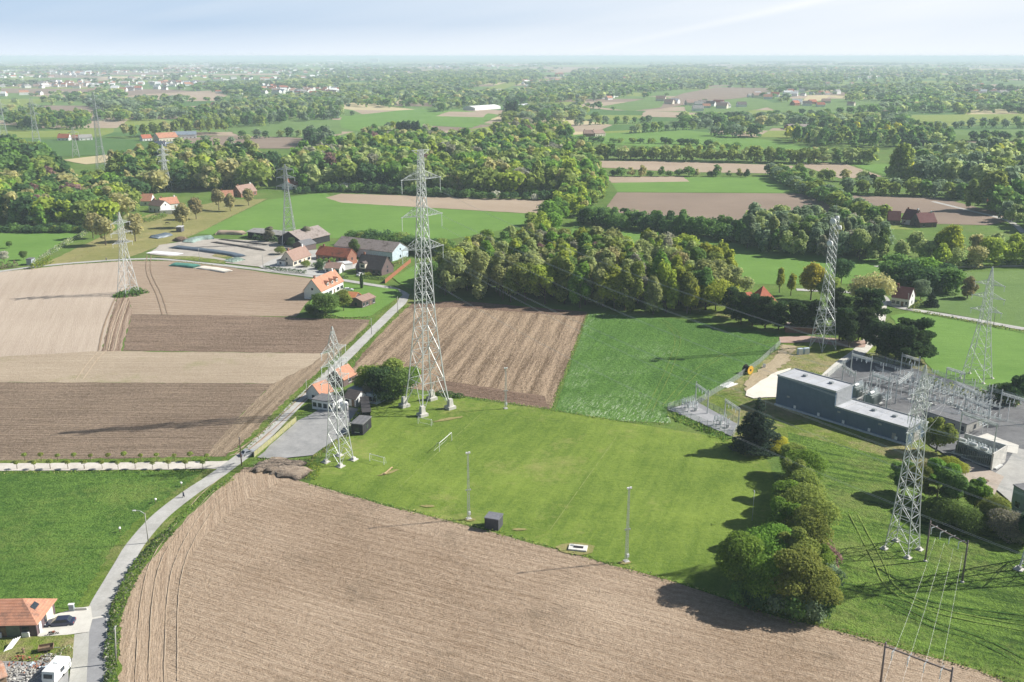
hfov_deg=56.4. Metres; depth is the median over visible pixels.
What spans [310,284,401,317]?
house lawn
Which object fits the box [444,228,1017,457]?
power cable
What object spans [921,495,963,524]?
bush
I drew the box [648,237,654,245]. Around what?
broadleaf tree
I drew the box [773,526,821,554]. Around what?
broadleaf tree
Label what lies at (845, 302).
pine tree
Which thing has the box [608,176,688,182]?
thin field
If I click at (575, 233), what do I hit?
broadleaf tree
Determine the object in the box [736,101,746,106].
distant house
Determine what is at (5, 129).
lattice pylon
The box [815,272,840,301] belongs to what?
broadleaf tree
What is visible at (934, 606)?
wheel track
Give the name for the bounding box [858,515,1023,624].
wheel track
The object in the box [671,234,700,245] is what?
broadleaf tree
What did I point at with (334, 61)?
horizon factory
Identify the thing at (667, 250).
broadleaf tree
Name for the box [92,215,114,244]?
broadleaf tree
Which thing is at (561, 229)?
broadleaf tree
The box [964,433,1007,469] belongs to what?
blast wall
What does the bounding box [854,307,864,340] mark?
pine tree
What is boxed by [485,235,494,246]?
broadleaf tree
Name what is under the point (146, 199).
park villa
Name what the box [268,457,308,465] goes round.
earth heap
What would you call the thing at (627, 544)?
floodlight mast
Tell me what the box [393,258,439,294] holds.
roadside lawn
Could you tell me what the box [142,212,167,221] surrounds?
pasture shrubs
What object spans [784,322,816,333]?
wall ruin
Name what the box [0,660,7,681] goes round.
scrap shed
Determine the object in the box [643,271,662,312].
broadleaf tree
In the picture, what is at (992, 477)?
sandy lane
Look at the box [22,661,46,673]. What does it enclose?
scrap pile
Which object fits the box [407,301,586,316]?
back strip
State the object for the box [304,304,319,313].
bush
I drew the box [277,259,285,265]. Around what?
lean to
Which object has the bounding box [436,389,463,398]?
hedge
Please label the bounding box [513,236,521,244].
broadleaf tree
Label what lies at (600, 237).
broadleaf tree
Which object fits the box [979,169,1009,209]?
broadleaf tree
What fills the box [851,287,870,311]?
pine tree
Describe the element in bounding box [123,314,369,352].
ploughed field
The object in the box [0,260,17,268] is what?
purple hedge
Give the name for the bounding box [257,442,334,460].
margin weeds
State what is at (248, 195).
broadleaf tree
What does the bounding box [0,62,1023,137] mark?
farmland
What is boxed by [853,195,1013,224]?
grey field
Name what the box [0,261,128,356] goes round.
pale field
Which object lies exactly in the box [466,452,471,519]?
floodlight mast
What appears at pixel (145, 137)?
farm villa
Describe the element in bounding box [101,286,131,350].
tillage strip
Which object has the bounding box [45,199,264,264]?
horse pasture
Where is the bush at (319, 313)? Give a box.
[312,309,323,316]
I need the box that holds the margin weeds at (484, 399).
[456,395,668,424]
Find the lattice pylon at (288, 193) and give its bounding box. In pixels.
[276,164,295,243]
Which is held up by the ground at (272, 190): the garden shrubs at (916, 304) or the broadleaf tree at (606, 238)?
the garden shrubs at (916, 304)
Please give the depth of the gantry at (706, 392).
279.29 m
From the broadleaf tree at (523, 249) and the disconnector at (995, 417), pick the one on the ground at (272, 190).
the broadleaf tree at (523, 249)
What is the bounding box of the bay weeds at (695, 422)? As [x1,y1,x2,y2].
[666,412,731,441]
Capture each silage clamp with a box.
[169,245,245,256]
[169,262,200,267]
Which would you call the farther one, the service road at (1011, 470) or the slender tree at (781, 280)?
the slender tree at (781, 280)
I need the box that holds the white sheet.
[148,251,182,254]
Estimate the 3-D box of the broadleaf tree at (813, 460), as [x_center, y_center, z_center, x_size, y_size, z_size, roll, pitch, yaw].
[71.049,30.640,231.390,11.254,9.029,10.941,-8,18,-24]
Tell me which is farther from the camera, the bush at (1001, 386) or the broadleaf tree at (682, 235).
the broadleaf tree at (682, 235)
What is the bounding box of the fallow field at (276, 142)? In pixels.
[183,135,302,147]
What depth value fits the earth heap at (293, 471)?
238.86 m
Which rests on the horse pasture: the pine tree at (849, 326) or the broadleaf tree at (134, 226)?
the broadleaf tree at (134, 226)
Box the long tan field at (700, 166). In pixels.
[602,161,792,172]
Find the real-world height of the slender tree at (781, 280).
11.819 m
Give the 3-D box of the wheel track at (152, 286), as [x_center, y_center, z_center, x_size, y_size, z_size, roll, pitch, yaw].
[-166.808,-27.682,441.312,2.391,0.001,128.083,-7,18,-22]
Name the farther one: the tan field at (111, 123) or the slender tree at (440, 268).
the tan field at (111, 123)
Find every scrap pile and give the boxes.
[4,655,40,667]
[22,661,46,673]
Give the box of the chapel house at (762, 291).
[745,286,776,301]
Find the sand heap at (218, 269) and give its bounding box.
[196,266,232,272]
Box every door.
[0,627,6,636]
[46,607,52,620]
[914,430,919,440]
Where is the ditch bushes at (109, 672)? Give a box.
[102,527,175,681]
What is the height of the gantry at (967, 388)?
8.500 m
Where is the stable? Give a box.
[176,225,183,231]
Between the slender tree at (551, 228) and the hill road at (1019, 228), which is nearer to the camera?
the slender tree at (551, 228)
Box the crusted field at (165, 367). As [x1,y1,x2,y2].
[0,351,323,382]
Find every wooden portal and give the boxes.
[879,642,953,681]
[923,521,968,582]
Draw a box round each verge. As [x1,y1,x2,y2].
[0,456,211,462]
[68,294,413,681]
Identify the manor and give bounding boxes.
[154,140,166,145]
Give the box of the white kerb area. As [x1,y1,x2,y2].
[978,433,1018,453]
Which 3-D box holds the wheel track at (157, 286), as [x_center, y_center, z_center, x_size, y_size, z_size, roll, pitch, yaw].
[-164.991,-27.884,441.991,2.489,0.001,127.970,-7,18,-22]
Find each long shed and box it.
[246,228,287,240]
[360,396,370,415]
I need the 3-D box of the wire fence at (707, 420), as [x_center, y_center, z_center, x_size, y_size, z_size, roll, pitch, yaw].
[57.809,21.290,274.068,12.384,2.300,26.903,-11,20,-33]
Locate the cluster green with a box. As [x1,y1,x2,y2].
[644,286,788,317]
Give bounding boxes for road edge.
[83,615,109,680]
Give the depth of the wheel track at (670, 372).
312.48 m
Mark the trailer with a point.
(45, 647)
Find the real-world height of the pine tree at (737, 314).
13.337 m
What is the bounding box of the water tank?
[339,400,348,410]
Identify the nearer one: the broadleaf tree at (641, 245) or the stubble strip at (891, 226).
the broadleaf tree at (641, 245)
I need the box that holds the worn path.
[744,344,796,390]
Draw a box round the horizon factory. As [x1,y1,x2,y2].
[327,60,342,61]
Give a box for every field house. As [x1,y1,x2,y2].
[57,133,71,139]
[78,134,92,139]
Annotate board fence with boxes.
[254,417,296,456]
[385,258,410,282]
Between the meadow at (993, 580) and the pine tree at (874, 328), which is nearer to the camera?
the meadow at (993, 580)
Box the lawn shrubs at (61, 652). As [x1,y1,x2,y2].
[51,645,72,655]
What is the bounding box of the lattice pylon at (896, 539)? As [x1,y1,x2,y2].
[879,365,933,559]
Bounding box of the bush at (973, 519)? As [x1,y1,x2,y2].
[946,505,989,535]
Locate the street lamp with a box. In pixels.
[132,510,148,542]
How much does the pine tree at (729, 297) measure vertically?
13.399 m
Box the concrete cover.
[568,544,587,551]
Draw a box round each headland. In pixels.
[118,469,283,681]
[208,323,368,456]
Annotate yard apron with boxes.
[259,250,357,275]
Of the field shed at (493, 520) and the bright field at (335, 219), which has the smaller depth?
the field shed at (493, 520)
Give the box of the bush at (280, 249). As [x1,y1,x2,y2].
[274,246,285,253]
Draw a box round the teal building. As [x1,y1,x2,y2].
[1011,483,1023,511]
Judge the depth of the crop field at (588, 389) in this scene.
324.57 m
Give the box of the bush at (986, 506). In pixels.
[973,496,1012,531]
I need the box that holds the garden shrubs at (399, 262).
[392,256,407,266]
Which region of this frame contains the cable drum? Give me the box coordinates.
[742,364,753,373]
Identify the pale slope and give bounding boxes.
[488,79,530,88]
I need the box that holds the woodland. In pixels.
[0,61,1023,623]
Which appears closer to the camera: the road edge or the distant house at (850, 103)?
the road edge
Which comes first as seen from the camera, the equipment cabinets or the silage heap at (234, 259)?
the equipment cabinets
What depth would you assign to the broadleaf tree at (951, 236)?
463.35 m
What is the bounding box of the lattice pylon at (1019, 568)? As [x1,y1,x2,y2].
[1013,551,1023,572]
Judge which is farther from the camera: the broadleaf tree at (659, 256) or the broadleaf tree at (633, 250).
the broadleaf tree at (633, 250)
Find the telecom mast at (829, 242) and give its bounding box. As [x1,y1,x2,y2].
[809,206,841,351]
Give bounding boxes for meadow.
[0,233,76,265]
[226,117,341,137]
[340,108,497,131]
[571,223,907,283]
[573,130,819,149]
[602,97,667,110]
[612,177,799,192]
[646,118,828,127]
[683,97,774,113]
[763,99,869,113]
[787,432,1023,681]
[853,114,1023,121]
[891,312,1023,399]
[916,270,1023,326]
[989,129,1023,135]
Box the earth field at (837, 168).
[791,163,881,177]
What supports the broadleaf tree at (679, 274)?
on the cluster green
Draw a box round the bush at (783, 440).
[768,436,788,453]
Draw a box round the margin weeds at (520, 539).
[309,483,728,596]
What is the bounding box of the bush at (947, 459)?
[939,455,970,474]
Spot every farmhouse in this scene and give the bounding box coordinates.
[280,244,310,265]
[887,209,900,224]
[901,207,920,224]
[910,211,937,227]
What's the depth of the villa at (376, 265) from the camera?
455.92 m
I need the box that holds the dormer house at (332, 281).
[303,268,343,298]
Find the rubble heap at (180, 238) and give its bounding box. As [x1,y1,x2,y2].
[173,236,187,241]
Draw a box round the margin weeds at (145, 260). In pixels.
[69,260,212,265]
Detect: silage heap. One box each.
[149,232,172,238]
[182,235,213,242]
[225,257,244,262]
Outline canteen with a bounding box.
[347,385,385,404]
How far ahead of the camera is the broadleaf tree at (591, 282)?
394.57 m
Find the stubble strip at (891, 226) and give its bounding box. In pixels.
[745,210,913,229]
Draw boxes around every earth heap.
[251,459,313,479]
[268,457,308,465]
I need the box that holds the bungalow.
[324,260,344,273]
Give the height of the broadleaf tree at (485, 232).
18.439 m
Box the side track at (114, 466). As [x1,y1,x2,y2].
[0,461,226,470]
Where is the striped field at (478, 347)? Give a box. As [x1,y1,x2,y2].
[353,307,585,408]
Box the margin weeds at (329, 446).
[309,430,350,460]
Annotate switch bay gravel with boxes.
[669,401,737,435]
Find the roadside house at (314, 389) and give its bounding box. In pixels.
[305,380,333,398]
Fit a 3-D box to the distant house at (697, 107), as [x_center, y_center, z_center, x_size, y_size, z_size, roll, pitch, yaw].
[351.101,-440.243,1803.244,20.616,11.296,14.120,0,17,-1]
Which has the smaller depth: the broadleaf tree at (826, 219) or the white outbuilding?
the broadleaf tree at (826, 219)
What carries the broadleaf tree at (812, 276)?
on the ground at (272, 190)
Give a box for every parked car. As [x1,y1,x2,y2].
[45,615,75,627]
[239,449,254,456]
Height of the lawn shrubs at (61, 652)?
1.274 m
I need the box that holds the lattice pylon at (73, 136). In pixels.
[67,127,79,157]
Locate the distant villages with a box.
[0,61,1020,95]
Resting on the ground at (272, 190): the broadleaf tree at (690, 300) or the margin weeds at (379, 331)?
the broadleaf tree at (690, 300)
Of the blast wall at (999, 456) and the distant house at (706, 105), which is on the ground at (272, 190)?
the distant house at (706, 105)
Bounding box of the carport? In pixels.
[339,261,352,267]
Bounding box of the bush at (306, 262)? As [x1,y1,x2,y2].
[300,260,310,266]
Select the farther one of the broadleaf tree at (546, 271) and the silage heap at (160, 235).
the silage heap at (160, 235)
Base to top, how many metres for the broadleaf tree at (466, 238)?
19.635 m
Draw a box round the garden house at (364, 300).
[350,293,375,307]
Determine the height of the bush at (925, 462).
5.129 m
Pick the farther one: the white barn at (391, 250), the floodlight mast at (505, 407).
the white barn at (391, 250)
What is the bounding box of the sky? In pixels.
[0,0,1023,57]
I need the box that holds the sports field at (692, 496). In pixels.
[310,394,816,622]
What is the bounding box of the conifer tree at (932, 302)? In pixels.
[921,288,939,307]
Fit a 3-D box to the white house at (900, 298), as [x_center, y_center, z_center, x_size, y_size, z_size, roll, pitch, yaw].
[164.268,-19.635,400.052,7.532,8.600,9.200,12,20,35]
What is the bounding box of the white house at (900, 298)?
[891,283,915,306]
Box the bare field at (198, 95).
[126,91,226,100]
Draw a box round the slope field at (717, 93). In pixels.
[639,87,770,110]
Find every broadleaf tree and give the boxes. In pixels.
[0,250,8,261]
[18,251,27,257]
[81,211,98,238]
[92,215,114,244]
[123,212,143,240]
[173,202,191,224]
[187,197,202,218]
[210,188,224,207]
[223,193,235,210]
[242,188,253,205]
[262,226,274,239]
[286,237,294,245]
[302,226,310,230]
[311,292,340,313]
[335,288,352,310]
[348,238,359,252]
[352,364,381,386]
[363,366,393,389]
[378,366,417,393]
[381,357,404,373]
[402,365,420,391]
[418,259,437,290]
[433,249,445,261]
[438,246,466,276]
[439,250,469,294]
[455,241,473,277]
[458,254,472,290]
[463,236,475,248]
[465,247,481,261]
[467,247,489,299]
[470,233,482,241]
[479,229,494,237]
[479,237,494,282]
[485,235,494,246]
[486,257,496,291]
[487,248,507,294]
[491,265,519,299]
[493,231,511,245]
[494,240,508,255]
[502,225,516,239]
[504,253,522,294]
[506,238,519,256]
[509,262,541,302]
[510,244,530,257]
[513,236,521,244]
[514,227,526,237]
[516,231,529,241]
[517,263,533,300]
[522,250,544,264]
[525,237,537,251]
[527,229,534,238]
[528,264,556,303]
[534,262,546,298]
[536,230,547,243]
[536,246,547,257]
[543,249,560,262]
[544,243,554,250]
[544,257,553,296]
[545,230,570,244]
[549,249,573,295]
[554,237,565,249]
[554,254,577,266]
[554,256,574,303]
[555,241,579,258]
[557,227,571,236]
[566,236,574,243]
[567,261,591,307]
[570,240,577,257]
[572,229,578,237]
[574,226,586,243]
[575,231,592,259]
[576,249,598,265]
[580,241,604,255]
[581,262,594,304]
[585,227,592,236]
[585,256,597,289]
[590,226,603,235]
[591,233,604,242]
[591,257,612,306]
[594,246,619,265]
[594,264,626,308]
[596,234,621,249]
[599,247,615,262]
[602,228,622,241]
[604,238,624,253]
[605,234,622,241]
[612,258,633,271]
[613,245,621,256]
[614,264,635,310]
[618,251,626,264]
[620,251,648,266]
[624,240,633,249]
[625,259,645,301]
[628,246,638,252]
[628,251,647,302]
[634,238,655,254]
[640,228,651,237]
[642,253,651,262]
[643,230,669,242]
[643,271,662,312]
[645,262,653,274]
[645,275,663,314]
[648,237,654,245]
[648,249,671,279]
[650,246,662,257]
[655,239,662,246]
[656,243,677,259]
[656,259,680,312]
[660,235,672,247]
[661,231,676,238]
[668,248,689,260]
[669,249,688,265]
[670,253,682,268]
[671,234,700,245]
[672,244,683,251]
[673,263,693,299]
[674,260,695,269]
[676,268,685,305]
[678,233,686,238]
[678,240,687,247]
[678,270,707,307]
[681,286,700,313]
[683,240,696,250]
[689,244,706,269]
[691,258,732,305]
[697,241,723,255]
[698,278,740,310]
[705,251,725,260]
[712,529,766,581]
[718,239,737,265]
[723,264,754,290]
[725,257,739,288]
[740,212,756,247]
[741,553,791,600]
[744,521,797,558]
[767,214,779,248]
[767,546,823,599]
[768,496,800,527]
[770,479,799,499]
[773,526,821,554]
[777,457,805,479]
[777,480,842,527]
[778,213,788,228]
[779,441,806,460]
[779,448,830,479]
[781,505,834,546]
[785,467,828,500]
[787,564,844,608]
[788,221,811,251]
[799,261,826,299]
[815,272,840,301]
[819,215,834,227]
[819,543,835,567]
[828,222,844,254]
[831,258,854,283]
[843,217,851,253]
[847,271,897,299]
[849,228,872,259]
[851,224,868,255]
[866,224,880,254]
[876,227,891,260]
[889,142,915,179]
[891,459,915,493]
[907,465,937,501]
[912,279,931,299]
[922,417,958,451]
[927,457,962,498]
[935,225,965,262]
[938,468,975,501]
[961,276,978,297]
[963,477,992,507]
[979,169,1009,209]
[1005,374,1023,402]
[1014,511,1023,533]
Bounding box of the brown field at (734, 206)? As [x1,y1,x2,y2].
[607,192,829,219]
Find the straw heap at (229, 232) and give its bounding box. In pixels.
[215,230,246,234]
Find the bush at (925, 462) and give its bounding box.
[907,458,930,467]
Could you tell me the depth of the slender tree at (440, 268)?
412.44 m
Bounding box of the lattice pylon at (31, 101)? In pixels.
[24,98,40,141]
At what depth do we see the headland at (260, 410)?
286.32 m
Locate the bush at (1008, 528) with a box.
[986,507,1023,543]
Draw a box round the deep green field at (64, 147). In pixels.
[26,138,153,155]
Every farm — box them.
[583,129,593,136]
[592,129,604,136]
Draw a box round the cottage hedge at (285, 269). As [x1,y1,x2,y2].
[264,265,305,272]
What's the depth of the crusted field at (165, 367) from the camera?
319.44 m
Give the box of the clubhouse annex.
[311,393,342,410]
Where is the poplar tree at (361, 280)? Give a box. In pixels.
[359,273,362,287]
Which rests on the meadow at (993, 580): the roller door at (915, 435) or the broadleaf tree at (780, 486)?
the broadleaf tree at (780, 486)
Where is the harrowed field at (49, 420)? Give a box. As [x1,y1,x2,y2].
[0,382,272,459]
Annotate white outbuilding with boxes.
[160,209,173,214]
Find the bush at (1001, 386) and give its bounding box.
[986,382,1023,403]
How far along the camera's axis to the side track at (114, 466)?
242.16 m
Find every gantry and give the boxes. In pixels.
[695,381,709,413]
[724,399,740,428]
[841,363,856,383]
[849,351,872,380]
[870,370,889,407]
[894,369,912,403]
[900,352,920,373]
[945,367,965,393]
[952,378,978,413]
[956,411,997,457]
[964,394,990,420]
[998,389,1023,423]
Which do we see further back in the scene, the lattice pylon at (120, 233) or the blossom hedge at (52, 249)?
the blossom hedge at (52, 249)
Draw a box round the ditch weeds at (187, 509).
[169,477,233,526]
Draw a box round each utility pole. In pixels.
[113,625,116,661]
[239,437,241,465]
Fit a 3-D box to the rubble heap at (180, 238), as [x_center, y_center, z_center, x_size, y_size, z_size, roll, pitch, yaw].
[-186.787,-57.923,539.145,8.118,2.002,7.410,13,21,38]
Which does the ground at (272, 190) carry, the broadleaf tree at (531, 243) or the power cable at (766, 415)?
the broadleaf tree at (531, 243)
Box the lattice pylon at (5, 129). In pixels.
[0,94,6,134]
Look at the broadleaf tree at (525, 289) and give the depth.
401.73 m
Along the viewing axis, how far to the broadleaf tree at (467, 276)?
418.65 m
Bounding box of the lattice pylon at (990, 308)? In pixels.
[959,266,1005,383]
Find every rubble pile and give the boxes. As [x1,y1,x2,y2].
[5,665,42,681]
[37,653,55,662]
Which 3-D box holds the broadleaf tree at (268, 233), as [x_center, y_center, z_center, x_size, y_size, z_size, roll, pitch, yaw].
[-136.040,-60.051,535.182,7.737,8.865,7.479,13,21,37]
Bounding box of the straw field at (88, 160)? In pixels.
[65,155,107,163]
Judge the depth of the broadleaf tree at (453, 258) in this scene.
410.56 m
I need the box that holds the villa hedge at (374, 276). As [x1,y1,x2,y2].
[362,274,384,279]
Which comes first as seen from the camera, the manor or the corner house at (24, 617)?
the corner house at (24, 617)
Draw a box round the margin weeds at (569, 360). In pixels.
[550,312,588,406]
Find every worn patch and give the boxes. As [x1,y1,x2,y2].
[380,469,398,474]
[432,416,462,421]
[556,542,594,554]
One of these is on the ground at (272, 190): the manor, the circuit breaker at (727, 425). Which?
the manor
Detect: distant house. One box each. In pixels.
[134,86,142,89]
[605,96,612,99]
[656,95,665,100]
[664,99,674,103]
[684,99,695,104]
[692,105,703,110]
[694,101,702,104]
[702,103,710,107]
[706,101,715,105]
[716,102,728,108]
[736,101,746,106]
[751,92,762,97]
[763,94,771,98]
[790,100,799,105]
[802,101,811,105]
[816,102,825,106]
[821,98,830,102]
[847,101,855,105]
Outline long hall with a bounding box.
[463,104,500,110]
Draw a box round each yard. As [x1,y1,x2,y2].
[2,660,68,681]
[150,238,292,265]
[829,359,1023,472]
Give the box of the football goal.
[434,432,451,451]
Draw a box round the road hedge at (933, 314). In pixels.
[913,309,1023,332]
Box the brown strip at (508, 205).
[326,194,544,212]
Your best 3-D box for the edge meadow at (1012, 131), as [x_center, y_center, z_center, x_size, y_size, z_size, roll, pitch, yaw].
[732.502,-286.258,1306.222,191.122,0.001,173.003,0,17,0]
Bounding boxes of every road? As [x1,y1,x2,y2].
[0,258,408,293]
[86,617,105,681]
[89,294,408,616]
[796,288,1023,329]
[822,301,886,376]
[931,201,1023,232]
[996,448,1023,512]
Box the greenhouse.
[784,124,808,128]
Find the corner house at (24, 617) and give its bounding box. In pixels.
[0,598,56,637]
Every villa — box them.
[139,134,151,140]
[140,192,155,205]
[148,198,170,212]
[158,195,179,208]
[355,252,393,275]
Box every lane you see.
[875,265,1023,267]
[961,461,1003,493]
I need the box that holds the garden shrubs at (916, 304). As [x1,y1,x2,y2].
[908,299,922,308]
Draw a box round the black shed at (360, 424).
[350,415,371,434]
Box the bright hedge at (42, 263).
[29,256,53,268]
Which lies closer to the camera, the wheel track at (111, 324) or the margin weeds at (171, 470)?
the margin weeds at (171, 470)
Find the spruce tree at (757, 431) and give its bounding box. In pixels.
[728,397,784,456]
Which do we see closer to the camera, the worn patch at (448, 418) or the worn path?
the worn patch at (448, 418)
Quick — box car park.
[258,407,360,457]
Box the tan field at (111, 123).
[35,115,136,127]
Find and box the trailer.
[37,642,59,652]
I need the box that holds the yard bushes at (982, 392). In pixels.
[922,375,1020,406]
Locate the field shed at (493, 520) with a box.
[484,511,502,530]
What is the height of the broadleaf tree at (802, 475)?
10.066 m
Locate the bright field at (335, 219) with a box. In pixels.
[197,192,526,239]
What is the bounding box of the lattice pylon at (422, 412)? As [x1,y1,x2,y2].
[398,149,455,417]
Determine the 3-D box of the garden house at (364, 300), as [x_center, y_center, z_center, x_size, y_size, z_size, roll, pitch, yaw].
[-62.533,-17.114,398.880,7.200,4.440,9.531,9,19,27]
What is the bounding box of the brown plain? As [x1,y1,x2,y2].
[0,88,193,94]
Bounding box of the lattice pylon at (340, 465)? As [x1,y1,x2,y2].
[320,326,358,468]
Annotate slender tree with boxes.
[362,383,371,392]
[437,261,452,294]
[533,231,546,244]
[547,226,556,232]
[679,269,697,313]
[697,267,715,309]
[775,267,785,292]
[786,272,796,295]
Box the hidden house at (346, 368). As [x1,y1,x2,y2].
[326,363,356,386]
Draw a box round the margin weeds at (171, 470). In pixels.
[0,468,209,473]
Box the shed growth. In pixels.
[252,233,277,241]
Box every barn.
[153,132,177,140]
[173,131,196,138]
[277,225,330,245]
[293,238,315,249]
[316,244,356,261]
[333,236,407,260]
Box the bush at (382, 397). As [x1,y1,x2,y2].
[371,381,403,401]
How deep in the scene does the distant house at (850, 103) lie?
1995.36 m
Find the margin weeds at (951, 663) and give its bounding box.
[734,601,1023,681]
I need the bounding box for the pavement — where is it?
[69,632,88,681]
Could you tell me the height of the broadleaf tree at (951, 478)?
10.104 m
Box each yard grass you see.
[154,256,225,263]
[213,254,231,258]
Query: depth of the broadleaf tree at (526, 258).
410.35 m
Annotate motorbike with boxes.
[47,629,58,634]
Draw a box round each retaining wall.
[210,241,261,248]
[218,239,267,244]
[242,246,265,250]
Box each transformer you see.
[852,380,864,399]
[863,387,882,404]
[951,438,975,457]
[961,442,986,461]
[972,446,1002,469]
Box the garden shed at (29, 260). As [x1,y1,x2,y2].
[26,257,34,264]
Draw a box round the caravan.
[42,655,70,681]
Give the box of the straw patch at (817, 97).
[803,95,830,100]
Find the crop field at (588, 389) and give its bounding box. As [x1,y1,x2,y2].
[556,314,781,422]
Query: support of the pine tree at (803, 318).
on the ground at (272, 190)
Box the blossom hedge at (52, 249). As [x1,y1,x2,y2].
[34,231,87,262]
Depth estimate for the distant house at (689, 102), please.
2014.70 m
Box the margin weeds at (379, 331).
[349,305,409,364]
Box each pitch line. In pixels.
[405,415,478,481]
[550,439,614,529]
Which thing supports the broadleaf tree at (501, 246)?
on the ground at (272, 190)
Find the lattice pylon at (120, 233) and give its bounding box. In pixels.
[110,212,138,296]
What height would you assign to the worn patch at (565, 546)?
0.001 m
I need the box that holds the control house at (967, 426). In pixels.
[922,403,984,433]
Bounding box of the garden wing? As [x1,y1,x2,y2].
[347,291,361,303]
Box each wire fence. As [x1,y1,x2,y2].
[667,397,739,430]
[685,343,780,410]
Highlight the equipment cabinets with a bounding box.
[797,347,809,354]
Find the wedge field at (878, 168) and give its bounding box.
[844,162,888,174]
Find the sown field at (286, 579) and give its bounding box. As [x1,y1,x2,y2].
[118,467,1002,681]
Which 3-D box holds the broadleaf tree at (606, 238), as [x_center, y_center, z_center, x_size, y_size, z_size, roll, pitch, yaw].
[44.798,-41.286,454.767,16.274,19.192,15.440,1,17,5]
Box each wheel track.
[76,352,97,378]
[83,352,103,378]
[98,297,115,349]
[105,298,121,349]
[108,301,123,349]
[114,301,128,349]
[135,475,223,681]
[146,257,162,313]
[148,480,225,679]
[150,258,167,313]
[164,479,246,681]
[177,481,252,679]
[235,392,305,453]
[249,398,306,448]
[645,320,674,410]
[652,320,680,410]
[664,339,772,403]
[669,340,778,405]
[843,587,1022,619]
[847,583,1023,614]
[849,514,1022,629]
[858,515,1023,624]
[885,603,1020,663]
[891,600,1023,657]
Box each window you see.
[21,627,29,632]
[43,674,51,678]
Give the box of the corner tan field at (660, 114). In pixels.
[640,111,703,116]
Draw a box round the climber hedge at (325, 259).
[316,257,335,262]
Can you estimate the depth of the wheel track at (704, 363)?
321.06 m
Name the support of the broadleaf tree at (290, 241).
on the ground at (272, 190)
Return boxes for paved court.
[779,336,865,346]
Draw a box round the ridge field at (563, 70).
[548,67,601,72]
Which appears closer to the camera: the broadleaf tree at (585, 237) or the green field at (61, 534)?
the green field at (61, 534)
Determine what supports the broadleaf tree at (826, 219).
on the ground at (272, 190)
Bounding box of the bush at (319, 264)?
[313,261,324,268]
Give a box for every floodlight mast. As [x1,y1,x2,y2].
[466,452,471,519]
[504,367,507,408]
[623,487,631,562]
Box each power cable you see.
[404,195,1020,424]
[404,232,1022,493]
[408,198,1023,426]
[408,268,1023,555]
[413,270,1019,552]
[427,246,1021,494]
[444,192,1017,394]
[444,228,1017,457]
[449,261,1019,511]
[453,232,1008,453]
[456,266,1021,513]
[467,204,1017,395]
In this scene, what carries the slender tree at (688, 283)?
on the ground at (272, 190)
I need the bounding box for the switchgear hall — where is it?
[774,368,924,444]
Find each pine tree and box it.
[720,286,740,319]
[729,292,750,324]
[741,293,762,325]
[753,296,775,328]
[768,300,789,329]
[785,301,799,324]
[789,303,815,326]
[806,299,824,327]
[824,287,853,320]
[831,307,852,340]
[838,296,855,311]
[839,311,860,347]
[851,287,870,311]
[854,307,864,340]
[855,307,876,343]
[861,318,886,353]
[865,288,891,317]
[874,322,893,358]
[881,323,906,363]
[894,325,923,366]
[897,317,915,325]
[911,317,938,361]
[911,329,932,363]
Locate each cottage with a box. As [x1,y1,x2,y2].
[221,189,233,196]
[233,182,256,197]
[281,179,298,189]
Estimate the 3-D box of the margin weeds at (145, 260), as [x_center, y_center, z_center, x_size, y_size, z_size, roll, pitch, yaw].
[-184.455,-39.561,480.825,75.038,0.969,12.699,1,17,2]
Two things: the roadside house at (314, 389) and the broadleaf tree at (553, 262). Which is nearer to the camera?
the roadside house at (314, 389)
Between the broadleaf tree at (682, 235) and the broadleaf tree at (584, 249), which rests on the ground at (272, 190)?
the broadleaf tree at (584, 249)
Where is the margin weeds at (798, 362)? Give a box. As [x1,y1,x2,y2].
[784,346,825,374]
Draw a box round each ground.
[0,58,1023,634]
[692,337,1006,498]
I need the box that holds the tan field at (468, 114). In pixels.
[438,112,488,116]
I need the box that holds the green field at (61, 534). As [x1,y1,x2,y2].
[0,470,206,608]
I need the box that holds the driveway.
[38,606,92,635]
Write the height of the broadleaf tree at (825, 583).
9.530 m
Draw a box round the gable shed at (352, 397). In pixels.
[344,388,365,406]
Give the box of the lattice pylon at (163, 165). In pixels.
[157,144,172,190]
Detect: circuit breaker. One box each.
[680,398,691,408]
[687,402,698,411]
[712,415,723,425]
[719,418,730,428]
[951,399,962,409]
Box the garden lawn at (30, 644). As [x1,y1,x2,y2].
[0,634,74,661]
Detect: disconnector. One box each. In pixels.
[683,397,694,409]
[716,412,727,426]
[987,411,1001,426]
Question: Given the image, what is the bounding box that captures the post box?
[68,603,86,610]
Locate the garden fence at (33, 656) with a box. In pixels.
[2,648,68,660]
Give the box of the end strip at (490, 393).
[440,380,548,407]
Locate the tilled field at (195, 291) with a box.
[127,261,310,315]
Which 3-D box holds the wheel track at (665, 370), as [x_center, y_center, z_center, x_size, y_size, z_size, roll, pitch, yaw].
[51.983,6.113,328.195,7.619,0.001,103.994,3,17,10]
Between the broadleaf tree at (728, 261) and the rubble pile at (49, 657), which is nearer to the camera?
the rubble pile at (49, 657)
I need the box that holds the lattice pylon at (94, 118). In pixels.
[87,92,106,170]
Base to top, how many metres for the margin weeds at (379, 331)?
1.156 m
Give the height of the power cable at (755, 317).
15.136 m
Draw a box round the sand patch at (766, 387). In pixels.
[746,368,790,397]
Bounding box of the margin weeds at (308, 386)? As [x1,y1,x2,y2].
[245,322,373,448]

